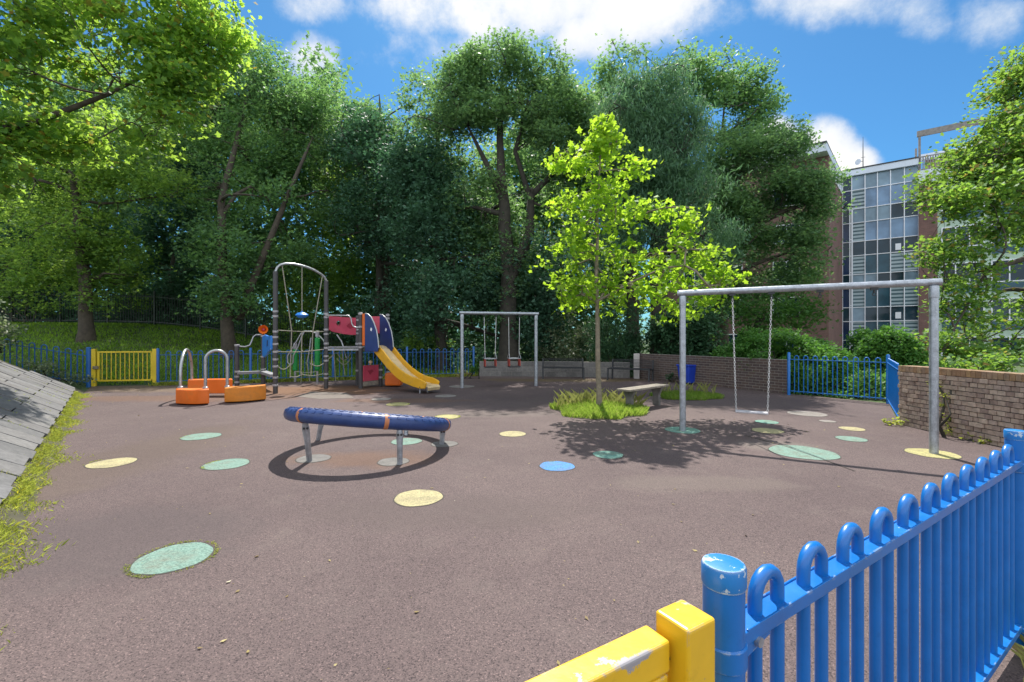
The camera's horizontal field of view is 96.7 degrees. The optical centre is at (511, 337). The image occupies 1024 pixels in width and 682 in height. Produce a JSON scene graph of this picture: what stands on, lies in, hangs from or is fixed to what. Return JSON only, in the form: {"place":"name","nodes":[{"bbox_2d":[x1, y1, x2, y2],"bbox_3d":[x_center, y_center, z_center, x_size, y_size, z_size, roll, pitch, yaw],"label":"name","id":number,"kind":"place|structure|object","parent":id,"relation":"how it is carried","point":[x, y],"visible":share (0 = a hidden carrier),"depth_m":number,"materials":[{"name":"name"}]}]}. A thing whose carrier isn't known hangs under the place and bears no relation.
{"place":"outdoors","nodes":[
{"label":"outdoors","id":0,"kind":"place"},
{"bbox_2d":[0,360,101,650],"bbox_3d":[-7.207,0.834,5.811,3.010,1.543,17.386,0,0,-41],"label":"weed grass","id":1,"kind":"structure","parent":0,"point":[26,486],"depth_m":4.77,"materials":[{"name":"green plant"}]},
{"bbox_2d":[0,361,74,503],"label":"slab bank","id":2,"kind":"structure","parent":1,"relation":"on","point":[20,443],"depth_m":7.65,"materials":[{"name":"grey concrete"}]},
{"bbox_2d":[0,376,1023,681],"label":"playground surface","id":3,"kind":"object","parent":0,"point":[482,560],"visible":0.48,"depth_m":3.86,"materials":[{"name":"rubber"}]},
{"bbox_2d":[83,457,137,468],"bbox_3d":[-5.116,1.598,5.822,0.527,0.004,0.526,0,0,0],"label":"ground spot","id":4,"kind":"object","parent":3,"relation":"on","point":[110,463],"visible":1,"depth_m":5.78,"materials":[{"name":"beige rubber"}]},
{"bbox_2d":[91,349,155,385],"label":"yellow gate","id":5,"kind":"structure","parent":3,"relation":"on","point":[95,362],"depth_m":15.17,"materials":[{"name":"metal"}]},
{"bbox_2d":[128,542,215,575],"bbox_3d":[-2.457,1.598,3.314,0.508,0.004,0.507,0,0,0],"label":"ground spot","id":6,"kind":"object","parent":3,"relation":"on","point":[171,558],"visible":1,"depth_m":3.29,"materials":[{"name":"green rubber"}]},
{"bbox_2d":[179,433,221,440],"bbox_3d":[-5.042,1.598,7.378,0.584,0.004,0.583,0,0,0],"label":"ground spot","id":7,"kind":"object","parent":3,"relation":"on","point":[200,436],"visible":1,"depth_m":7.36,"materials":[{"name":"green rubber"}]},
{"bbox_2d":[176,348,265,403],"bbox_3d":[-7.582,0.918,11.943,1.926,1.304,2.236,0,0,-30],"label":"balance trail","id":8,"kind":"object","parent":3,"relation":"on","point":[197,391],"visible":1,"depth_m":11.22,"materials":[{"name":"orange plastic"}]},
{"bbox_2d":[199,458,249,469],"bbox_3d":[-3.616,1.598,5.762,0.546,0.004,0.546,0,0,0],"label":"ground spot","id":9,"kind":"object","parent":3,"relation":"on","point":[225,464],"visible":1,"depth_m":5.74,"materials":[{"name":"green rubber"}]},
{"bbox_2d":[287,330,323,382],"bbox_3d":[-7.284,0.718,16.229,1.404,1.963,0.423,0,0,13],"label":"climbing frame","id":10,"kind":"object","parent":3,"relation":"on","point":[295,354],"visible":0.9,"depth_m":16.18,"materials":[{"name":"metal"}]},
{"bbox_2d":[148,373,477,385],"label":"fence weeds","id":11,"kind":"object","parent":3,"relation":"on","point":[442,375],"visible":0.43,"depth_m":16.69,"materials":[{"name":"green plant"}]},
{"bbox_2d":[295,454,331,462],"bbox_3d":[-2.627,1.598,6.035,0.448,0.004,0.448,0,0,0],"label":"footing pad","id":12,"kind":"object","parent":3,"relation":"on","point":[318,458],"visible":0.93,"depth_m":6.02,"materials":[{"name":"concrete"}]},
{"bbox_2d":[156,346,474,384],"bbox_3d":[-6.800,1.075,17.300,11.124,1.450,0.089,0,0,-20],"label":"bow top fence","id":13,"kind":"object","parent":3,"relation":"on","point":[202,354],"visible":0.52,"depth_m":16.68,"materials":[{"name":"blue metal"}]},
{"bbox_2d":[89,402,550,577],"bbox_3d":[-2.663,1.594,7.074,5.830,0.013,6.265,0,0,-44],"label":"moss fringe","id":14,"kind":"object","parent":3,"relation":"on","point":[214,553],"visible":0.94,"depth_m":3.37,"materials":[{"name":"green plant"}]},
{"bbox_2d":[297,391,353,398],"bbox_3d":[-5.098,1.598,12.715,1.775,0.004,1.677,0,0,0],"label":"surface patch","id":15,"kind":"object","parent":3,"relation":"on","point":[323,395],"visible":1,"depth_m":12.60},
{"bbox_2d":[234,262,439,393],"bbox_3d":[-5.495,-0.242,14.239,6.806,3.984,2.750,0,0,0],"label":"play structure","id":16,"kind":"object","parent":3,"relation":"on","point":[366,328],"visible":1,"depth_m":14.34,"materials":[{"name":"metal"}]},
{"bbox_2d":[283,406,450,464],"bbox_3d":[-2.040,1.293,6.601,2.304,0.832,2.272,0,0,0],"label":"spinning ring","id":17,"kind":"object","parent":3,"relation":"on","point":[321,418],"visible":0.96,"depth_m":5.69,"materials":[{"name":"blue plastic"}]},
{"bbox_2d":[377,457,409,465],"bbox_3d":[-1.529,1.598,5.875,0.414,0.004,0.417,0,0,0],"label":"footing pad","id":18,"kind":"object","parent":3,"relation":"on","point":[388,462],"visible":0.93,"depth_m":5.87,"materials":[{"name":"concrete"}]},
{"bbox_2d":[393,489,443,506],"bbox_3d":[-0.929,1.598,4.551,0.500,0.004,0.504,0,0,0],"label":"ground spot","id":19,"kind":"object","parent":3,"relation":"on","point":[417,498],"visible":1,"depth_m":4.52,"materials":[{"name":"beige rubber"}]},
{"bbox_2d":[459,311,538,387],"bbox_3d":[-0.398,0.475,14.850,2.640,2.650,0.122,0,0,-14],"label":"swing set","id":20,"kind":"object","parent":3,"relation":"on","point":[496,314],"visible":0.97,"depth_m":14.79,"materials":[{"name":"metal"}]},
{"bbox_2d":[479,361,629,377],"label":"retaining wall","id":21,"kind":"structure","parent":3,"relation":"on","point":[525,369],"depth_m":18.74,"materials":[{"name":"brick"}]},
{"bbox_2d":[539,461,575,470],"bbox_3d":[0.561,1.598,5.678,0.462,0.004,0.461,0,0,0],"label":"ground spot","id":22,"kind":"object","parent":3,"relation":"on","point":[556,466],"visible":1,"depth_m":5.65,"materials":[{"name":"rubber"}]},
{"bbox_2d":[542,358,584,378],"bbox_3d":[2.008,1.226,17.886,1.636,0.814,0.579,0,0,4],"label":"metal bench","id":23,"kind":"object","parent":3,"relation":"on","point":[582,368],"visible":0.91,"depth_m":18.07,"materials":[{"name":"black paint"}]},
{"bbox_2d":[549,387,649,419],"bbox_3d":[1.982,1.382,10.050,2.302,0.436,2.439,0,0,0],"label":"grass bed","id":24,"kind":"object","parent":3,"relation":"on","point":[580,406],"visible":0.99,"depth_m":9.79,"materials":[{"name":"plant"}]},
{"bbox_2d":[528,112,751,405],"bbox_3d":[2.707,-1.500,9.835,4.735,6.802,1.838,0,0,0],"label":"sapling tree","id":25,"kind":"object","parent":24,"relation":"on","point":[602,139],"visible":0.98,"depth_m":9.77,"materials":[{"name":"green plant"}]},
{"bbox_2d":[592,451,623,458],"bbox_3d":[1.317,1.598,6.222,0.436,0.004,0.434,0,0,0],"label":"ground spot","id":26,"kind":"object","parent":3,"relation":"on","point":[608,454],"visible":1,"depth_m":6.23,"materials":[{"name":"teal rubber"}]},
{"bbox_2d":[525,600,714,681],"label":"yellow gate","id":27,"kind":"structure","parent":3,"relation":"on","point":[678,645],"depth_m":0.84,"materials":[{"name":"metal"}]},
{"bbox_2d":[607,359,653,381],"bbox_3d":[4.445,1.226,17.132,1.626,0.814,0.609,0,0,33],"label":"metal bench","id":28,"kind":"object","parent":3,"relation":"on","point":[623,368],"visible":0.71,"depth_m":17.15,"materials":[{"name":"black paint"}]},
{"bbox_2d":[617,384,668,405],"bbox_3d":[3.040,1.386,10.490,1.684,0.528,0.338,0,0,-43],"label":"concrete bench","id":29,"kind":"object","parent":3,"relation":"on","point":[630,392],"visible":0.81,"depth_m":10.39,"materials":[{"name":"concrete"}]},
{"bbox_2d":[664,427,700,433],"bbox_3d":[2.955,1.598,7.883,0.609,0.004,0.608,0,0,0],"label":"footing pad","id":30,"kind":"object","parent":3,"relation":"on","point":[689,430],"visible":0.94,"depth_m":7.84,"materials":[{"name":"teal rubber"}]},
{"bbox_2d":[676,364,695,383],"bbox_3d":[6.059,1.262,15.750,0.480,0.671,0.540,0,0,-29],"label":"litter bin","id":31,"kind":"object","parent":3,"relation":"on","point":[690,373],"visible":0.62,"depth_m":15.53,"materials":[{"name":"blue plastic"}]},
{"bbox_2d":[649,381,724,400],"bbox_3d":[4.767,1.385,12.354,1.985,0.431,1.572,0,0,0],"label":"grass bed","id":32,"kind":"object","parent":3,"relation":"on","point":[692,394],"visible":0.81,"depth_m":12.14,"materials":[{"name":"plant"}]},
{"bbox_2d":[640,354,786,393],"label":"brick wall","id":33,"kind":"structure","parent":3,"relation":"on","point":[719,371],"depth_m":14.53,"materials":[{"name":"brown brick"}]},
{"bbox_2d":[768,445,841,459],"bbox_3d":[4.066,1.598,6.370,0.862,0.004,0.862,0,0,0],"label":"ground spot","id":34,"kind":"object","parent":3,"relation":"on","point":[784,450],"visible":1,"depth_m":6.33,"materials":[{"name":"green rubber"}]},
{"bbox_2d":[787,411,828,416],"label":"ground spot","id":35,"kind":"object","parent":3,"relation":"on","point":[809,413],"visible":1,"depth_m":9.60,"materials":[{"name":"rubber"}]},
{"bbox_2d":[677,278,942,453],"bbox_3d":[4.390,0.490,7.070,3.448,2.620,0.115,0,0,28],"label":"swing set","id":36,"kind":"object","parent":3,"relation":"on","point":[933,285],"visible":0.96,"depth_m":6.60,"materials":[{"name":"metal"}]},
{"bbox_2d":[731,297,772,414],"bbox_3d":[3.868,0.278,7.347,0.588,1.874,0.170,0,0,28],"label":"flat swing","id":37,"kind":"object","parent":36,"relation":"hanging from","point":[751,412],"visible":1,"depth_m":7.30,"materials":[{"name":"metal"}]},
{"bbox_2d":[787,352,898,416],"bbox_3d":[8.298,1.100,10.578,1.633,1.400,4.278,0,0,6],"label":"bow top fence","id":38,"kind":"object","parent":3,"relation":"on","point":[892,388],"visible":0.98,"depth_m":11.41,"materials":[{"name":"blue metal"}]},
{"bbox_2d":[701,429,1023,681],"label":"bow top fence","id":39,"kind":"object","parent":3,"relation":"on","point":[968,525],"visible":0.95,"depth_m":1.54,"materials":[{"name":"blue metal"}]},
{"bbox_2d":[903,448,962,459],"bbox_3d":[5.817,1.598,6.287,0.612,0.004,0.610,0,0,0],"label":"ground spot marking","id":40,"kind":"object","parent":3,"relation":"on","point":[940,455],"visible":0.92,"depth_m":6.23,"materials":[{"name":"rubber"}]},
{"bbox_2d":[926,381,951,437],"bbox_3d":[7.045,1.163,7.460,0.440,1.017,0.579,0,0,0],"label":"wall weed","id":41,"kind":"object","parent":3,"relation":"on","point":[944,397],"depth_m":7.39,"materials":[{"name":"green plant"}]},
{"bbox_2d":[898,366,1023,446],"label":"brick wall","id":42,"kind":"structure","parent":3,"relation":"on","point":[987,404],"depth_m":7.11,"materials":[{"name":"brown brick"}]},
{"bbox_2d":[0,321,1023,421],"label":"ground","id":43,"kind":"structure","parent":0,"point":[1016,364],"depth_m":19.52,"materials":[{"name":"green plant"}]},
{"bbox_2d":[0,296,29,355],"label":"bramble","id":44,"kind":"object","parent":43,"relation":"on","point":[6,327],"visible":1,"depth_m":14.07,"materials":[{"name":"green plant"}]},
{"bbox_2d":[4,339,91,387],"bbox_3d":[-16.038,0.762,14.658,4.370,2.076,0.138,0,0,-9],"label":"bow top fence","id":45,"kind":"object","parent":43,"relation":"on","point":[88,361],"visible":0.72,"depth_m":14.89,"materials":[{"name":"blue metal"}]},
{"bbox_2d":[7,352,97,386],"bbox_3d":[-14.459,1.010,14.299,2.295,1.143,1.139,0,0,0],"label":"nettle patch","id":46,"kind":"object","parent":43,"relation":"on","point":[44,369],"visible":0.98,"depth_m":14.34,"materials":[{"name":"green plant"}]},
{"bbox_2d":[0,101,122,321],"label":"ivy tree","id":47,"kind":"object","parent":43,"relation":"on","point":[21,239],"visible":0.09,"depth_m":25.31,"materials":[{"name":"green plant"}]},
{"bbox_2d":[0,250,160,322],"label":"lawn shrub","id":48,"kind":"object","parent":43,"relation":"on","point":[41,309],"visible":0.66,"depth_m":22.40,"materials":[{"name":"green plant"}]},
{"bbox_2d":[0,55,214,342],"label":"lawn tree","id":49,"kind":"object","parent":43,"relation":"on","point":[82,239],"visible":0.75,"depth_m":19.64,"materials":[{"name":"green plant"}]},
{"bbox_2d":[0,0,261,207],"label":"sycamore tree","id":50,"kind":"object","parent":43,"relation":"on","point":[185,61],"visible":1,"depth_m":11.55,"materials":[{"name":"green plant"}]},
{"bbox_2d":[1,289,331,348],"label":"dark railing","id":51,"kind":"object","parent":43,"relation":"on","point":[106,320],"visible":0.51,"depth_m":23.56,"materials":[{"name":"black metal"}]},
{"bbox_2d":[93,138,240,325],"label":"ivy tree","id":52,"kind":"object","parent":43,"relation":"on","point":[171,286],"visible":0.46,"depth_m":25.42,"materials":[{"name":"green plant"}]},
{"bbox_2d":[0,291,338,346],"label":"undergrowth","id":53,"kind":"object","parent":43,"relation":"on","point":[197,322],"visible":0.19,"depth_m":25.12,"materials":[{"name":"green plant"}]},
{"bbox_2d":[127,1,366,358],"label":"lawn tree","id":54,"kind":"object","parent":43,"relation":"on","point":[300,111],"visible":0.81,"depth_m":23.07,"materials":[{"name":"green plant"}]},
{"bbox_2d":[257,161,367,344],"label":"tree","id":55,"kind":"object","parent":43,"relation":"on","point":[335,278],"visible":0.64,"depth_m":26.12,"materials":[{"name":"green plant"}]},
{"bbox_2d":[0,12,669,359],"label":"wood","id":56,"kind":"object","parent":43,"relation":"on","point":[511,169],"visible":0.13,"depth_m":30.41,"materials":[{"name":"green plant"}]},
{"bbox_2d":[328,93,434,313],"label":"tree","id":57,"kind":"object","parent":43,"relation":"on","point":[362,104],"visible":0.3,"depth_m":27.29,"materials":[{"name":"green plant"}]},
{"bbox_2d":[315,98,463,358],"bbox_3d":[-6.658,-5.885,24.745,8.604,14.645,6.907,0,0,0],"label":"ivy tree","id":58,"kind":"object","parent":43,"relation":"on","point":[364,131],"visible":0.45,"depth_m":24.00,"materials":[{"name":"green plant"}]},
{"bbox_2d":[399,328,455,370],"bbox_3d":[-4.048,0.511,21.516,2.907,2.144,2.030,0,0,32],"label":"sunlit shrub","id":59,"kind":"object","parent":43,"relation":"on","point":[418,347],"visible":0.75,"depth_m":21.49,"materials":[{"name":"green plant"}]},
{"bbox_2d":[383,59,496,349],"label":"tree","id":60,"kind":"object","parent":43,"relation":"on","point":[410,105],"visible":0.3,"depth_m":24.16,"materials":[{"name":"green plant"}]},
{"bbox_2d":[346,326,549,371],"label":"undergrowth","id":61,"kind":"object","parent":43,"relation":"on","point":[396,344],"visible":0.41,"depth_m":21.47,"materials":[{"name":"green plant"}]},
{"bbox_2d":[363,118,547,371],"bbox_3d":[-2.463,-4.283,21.449,8.587,12.220,7.229,0,0,0],"label":"ivy tree","id":62,"kind":"object","parent":43,"relation":"on","point":[424,217],"visible":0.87,"depth_m":20.64,"materials":[{"name":"green plant"}]},
{"bbox_2d":[393,24,619,360],"bbox_3d":[-0.164,-5.783,20.758,10.862,15.422,6.221,0,0,0],"label":"oak tree","id":63,"kind":"object","parent":43,"relation":"on","point":[472,67],"visible":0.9,"depth_m":20.05,"materials":[{"name":"green plant"}]},
{"bbox_2d":[483,225,581,360],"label":"ivy tree","id":64,"kind":"object","parent":43,"relation":"on","point":[543,307],"visible":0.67,"depth_m":20.26,"materials":[{"name":"green plant"}]},
{"bbox_2d":[538,306,601,361],"bbox_3d":[2.526,0.113,20.518,3.208,3.186,2.530,0,0,0],"label":"laurel bush","id":65,"kind":"object","parent":43,"relation":"on","point":[567,351],"visible":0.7,"depth_m":20.09,"materials":[{"name":"green plant"}]},
{"bbox_2d":[575,292,656,375],"bbox_3d":[4.344,-0.216,19.540,3.300,4.080,2.736,0,0,0],"label":"conifer bush","id":66,"kind":"object","parent":43,"relation":"on","point":[632,344],"visible":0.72,"depth_m":19.11,"materials":[{"name":"green plant"}]},
{"bbox_2d":[576,28,707,362],"bbox_3d":[7.544,-7.636,26.769,8.083,18.849,6.474,0,0,0],"label":"tree","id":67,"kind":"object","parent":43,"relation":"on","point":[603,67],"visible":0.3,"depth_m":25.50,"materials":[{"name":"green plant"}]},
{"bbox_2d":[552,39,758,353],"bbox_3d":[5.696,-5.006,18.708,8.074,13.844,6.065,0,0,0],"label":"cedar tree","id":68,"kind":"object","parent":43,"relation":"on","point":[656,124],"visible":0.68,"depth_m":17.88,"materials":[{"name":"green plant"}]},
{"bbox_2d":[638,301,732,355],"bbox_3d":[6.787,0.112,17.665,3.720,3.129,2.649,0,0,15],"label":"hedge","id":69,"kind":"object","parent":43,"relation":"on","point":[697,331],"visible":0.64,"depth_m":17.46,"materials":[{"name":"green plant"}]},
{"bbox_2d":[670,36,794,346],"bbox_3d":[11.735,-6.724,24.602,6.910,17.217,6.137,0,0,0],"label":"tree","id":70,"kind":"object","parent":43,"relation":"on","point":[728,97],"visible":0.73,"depth_m":23.79,"materials":[{"name":"green plant"}]},
{"bbox_2d":[671,291,843,350],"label":"ivy tree","id":71,"kind":"object","parent":43,"relation":"on","point":[799,312],"visible":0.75,"depth_m":19.01,"materials":[{"name":"green plant"}]},
{"bbox_2d":[686,112,864,345],"bbox_3d":[12.080,-4.381,22.100,7.644,12.606,6.079,0,0,0],"label":"oak tree","id":72,"kind":"object","parent":43,"relation":"on","point":[805,189],"visible":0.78,"depth_m":21.17,"materials":[{"name":"green plant"}]},
{"bbox_2d":[709,325,866,394],"bbox_3d":[8.759,0.691,14.622,4.320,2.255,3.862,0,0,0],"label":"ivy mound","id":73,"kind":"object","parent":43,"relation":"on","point":[749,343],"visible":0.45,"depth_m":14.09,"materials":[{"name":"green plant"}]},
{"bbox_2d":[650,115,1023,360],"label":"apartment block","id":74,"kind":"structure","parent":43,"relation":"on","point":[878,228],"depth_m":35.73,"materials":[{"name":"brick"}]},
{"bbox_2d":[852,175,864,189],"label":"window pane","id":75,"kind":"structure","parent":74,"relation":"in","point":[859,183],"depth_m":37.34,"materials":[{"name":"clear glass"}]},
{"bbox_2d":[852,189,864,208],"bbox_3d":[28.430,-11.375,37.360,0.848,1.530,0.040,0,0,38],"label":"window pane","id":76,"kind":"structure","parent":74,"relation":"in","point":[859,194],"depth_m":37.34,"materials":[{"name":"grey glass"}]},
{"bbox_2d":[853,222,864,241],"bbox_3d":[28.430,-8.675,37.360,0.848,1.530,0.040,0,0,38],"label":"window pane","id":77,"kind":"structure","parent":74,"relation":"in","point":[858,228],"depth_m":37.29,"materials":[{"name":"grey glass"}]},
{"bbox_2d":[853,255,864,273],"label":"window pane","id":78,"kind":"structure","parent":74,"relation":"in","point":[858,261],"depth_m":37.29,"materials":[{"name":"grey glass"}]},
{"bbox_2d":[853,289,864,306],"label":"window pane","id":79,"kind":"structure","parent":74,"relation":"in","point":[858,294],"depth_m":37.32,"materials":[{"name":"grey glass"}]},
{"bbox_2d":[865,187,876,206],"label":"window pane","id":80,"kind":"structure","parent":74,"relation":"in","point":[870,193],"depth_m":36.84,"materials":[{"name":"blue glass"}]},
{"bbox_2d":[865,221,876,239],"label":"window pane","id":81,"kind":"structure","parent":74,"relation":"in","point":[870,227],"depth_m":36.82,"materials":[{"name":"blue glass"}]},
{"bbox_2d":[865,254,876,273],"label":"window pane","id":82,"kind":"structure","parent":74,"relation":"in","point":[870,260],"depth_m":36.82,"materials":[{"name":"teal glass"}]},
{"bbox_2d":[865,288,876,306],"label":"window pane","id":83,"kind":"structure","parent":74,"relation":"in","point":[870,301],"depth_m":36.86,"materials":[{"name":"teal glass"}]},
{"bbox_2d":[865,307,876,320],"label":"window pane","id":84,"kind":"structure","parent":74,"relation":"in","point":[870,312],"depth_m":36.84,"materials":[{"name":"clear glass"}]},
{"bbox_2d":[878,185,889,204],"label":"window pane","id":85,"kind":"structure","parent":74,"relation":"in","point":[883,191],"depth_m":36.34,"materials":[{"name":"blue glass"}]},
{"bbox_2d":[878,219,889,238],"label":"window pane","id":86,"kind":"structure","parent":74,"relation":"in","point":[883,225],"depth_m":36.36,"materials":[{"name":"blue glass"}]},
{"bbox_2d":[878,253,889,272],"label":"window pane","id":87,"kind":"structure","parent":74,"relation":"in","point":[883,259],"depth_m":36.32,"materials":[{"name":"teal glass"}]},
{"bbox_2d":[878,288,889,305],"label":"window pane","id":88,"kind":"structure","parent":74,"relation":"in","point":[883,293],"depth_m":36.32,"materials":[{"name":"teal glass"}]},
{"bbox_2d":[878,307,889,320],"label":"window pane","id":89,"kind":"structure","parent":74,"relation":"in","point":[883,312],"depth_m":36.36,"materials":[{"name":"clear glass"}]},
{"bbox_2d":[891,168,903,183],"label":"window pane","id":90,"kind":"structure","parent":74,"relation":"in","point":[896,175],"depth_m":35.84,"materials":[{"name":"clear glass"}]},
{"bbox_2d":[891,183,903,203],"bbox_3d":[30.364,-11.375,35.861,0.809,1.530,0.040,0,0,38],"label":"window pane","id":91,"kind":"structure","parent":74,"relation":"in","point":[897,188],"depth_m":35.84,"materials":[{"name":"blue glass"}]},
{"bbox_2d":[891,203,903,217],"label":"window pane","id":92,"kind":"structure","parent":74,"relation":"in","point":[897,210],"depth_m":35.84,"materials":[{"name":"black glass"}]},
{"bbox_2d":[891,217,903,237],"bbox_3d":[30.364,-8.675,35.861,0.809,1.530,0.040,0,0,38],"label":"window pane","id":93,"kind":"structure","parent":74,"relation":"in","point":[897,224],"depth_m":35.84,"materials":[{"name":"blue glass"}]},
{"bbox_2d":[891,252,903,271],"bbox_3d":[30.364,-5.975,35.861,0.809,1.530,0.040,0,0,38],"label":"window pane","id":94,"kind":"structure","parent":74,"relation":"in","point":[897,260],"depth_m":35.84,"materials":[{"name":"grey glass"}]},
{"bbox_2d":[891,287,903,305],"bbox_3d":[30.364,-3.275,35.861,0.809,1.530,0.040,0,0,38],"label":"window pane","id":95,"kind":"structure","parent":74,"relation":"in","point":[897,293],"depth_m":35.84,"materials":[{"name":"grey glass"}]},
{"bbox_2d":[905,216,917,235],"bbox_3d":[31.019,-8.675,35.354,0.809,1.530,0.040,0,0,38],"label":"window pane","id":96,"kind":"structure","parent":74,"relation":"in","point":[911,223],"depth_m":35.34,"materials":[{"name":"blue glass"}]},
{"bbox_2d":[905,286,917,304],"bbox_3d":[31.019,-3.275,35.354,0.809,1.530,0.040,0,0,37],"label":"window pane","id":97,"kind":"structure","parent":74,"relation":"in","point":[911,297],"depth_m":35.34,"materials":[{"name":"grey glass"}]},
{"bbox_2d":[905,306,917,319],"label":"window pane","id":98,"kind":"structure","parent":74,"relation":"in","point":[911,312],"depth_m":35.34,"materials":[{"name":"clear glass"}]},
{"bbox_2d":[941,262,983,283],"bbox_3d":[33.084,-4.740,33.425,2.270,1.570,0.100,0,0,38],"label":"window","id":99,"kind":"structure","parent":74,"relation":"in","point":[955,267],"depth_m":33.43,"materials":[{"name":"grey glass"}]},
{"bbox_2d":[941,224,984,246],"bbox_3d":[33.084,-7.460,33.425,2.270,1.570,0.100,0,0,38],"label":"window","id":100,"kind":"structure","parent":74,"relation":"in","point":[956,227],"depth_m":33.53,"materials":[{"name":"white paint"}]},
{"bbox_2d":[991,297,1023,320],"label":"window","id":101,"kind":"structure","parent":74,"relation":"in","point":[996,308],"depth_m":32.07,"materials":[{"name":"grey glass"}]},
{"bbox_2d":[991,259,1023,281],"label":"window","id":102,"kind":"structure","parent":74,"relation":"in","point":[1019,273],"depth_m":31.89,"materials":[{"name":"white paint"}]},
{"bbox_2d":[783,364,901,400],"bbox_3d":[9.467,1.273,12.611,3.297,1.198,2.164,0,0,44],"label":"ivy screen","id":103,"kind":"object","parent":43,"relation":"on","point":[872,389],"visible":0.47,"depth_m":12.45,"materials":[{"name":"green plant"}]},
{"bbox_2d":[814,323,944,393],"bbox_3d":[11.037,0.657,13.790,3.475,2.318,2.578,0,0,0],"label":"ivy mound","id":104,"kind":"object","parent":43,"relation":"on","point":[899,346],"visible":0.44,"depth_m":13.39,"materials":[{"name":"green plant"}]},
{"bbox_2d":[894,43,1023,368],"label":"maple tree","id":105,"kind":"object","parent":43,"relation":"on","point":[984,171],"visible":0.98,"depth_m":13.70,"materials":[{"name":"green plant"}]},
{"bbox_2d":[914,344,1023,371],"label":"shrub","id":106,"kind":"object","parent":43,"relation":"on","point":[988,364],"visible":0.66,"depth_m":10.22,"materials":[{"name":"green plant"}]},
{"bbox_2d":[0,0,1023,337],"label":"sky","id":107,"kind":"structure","parent":0,"point":[871,75],"materials":[{"name":"blue"}]},
{"bbox_2d":[1010,633,1023,681],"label":"dry grass","id":108,"kind":"structure","parent":0,"point":[1018,648],"depth_m":2.25,"materials":[{"name":"plant"}]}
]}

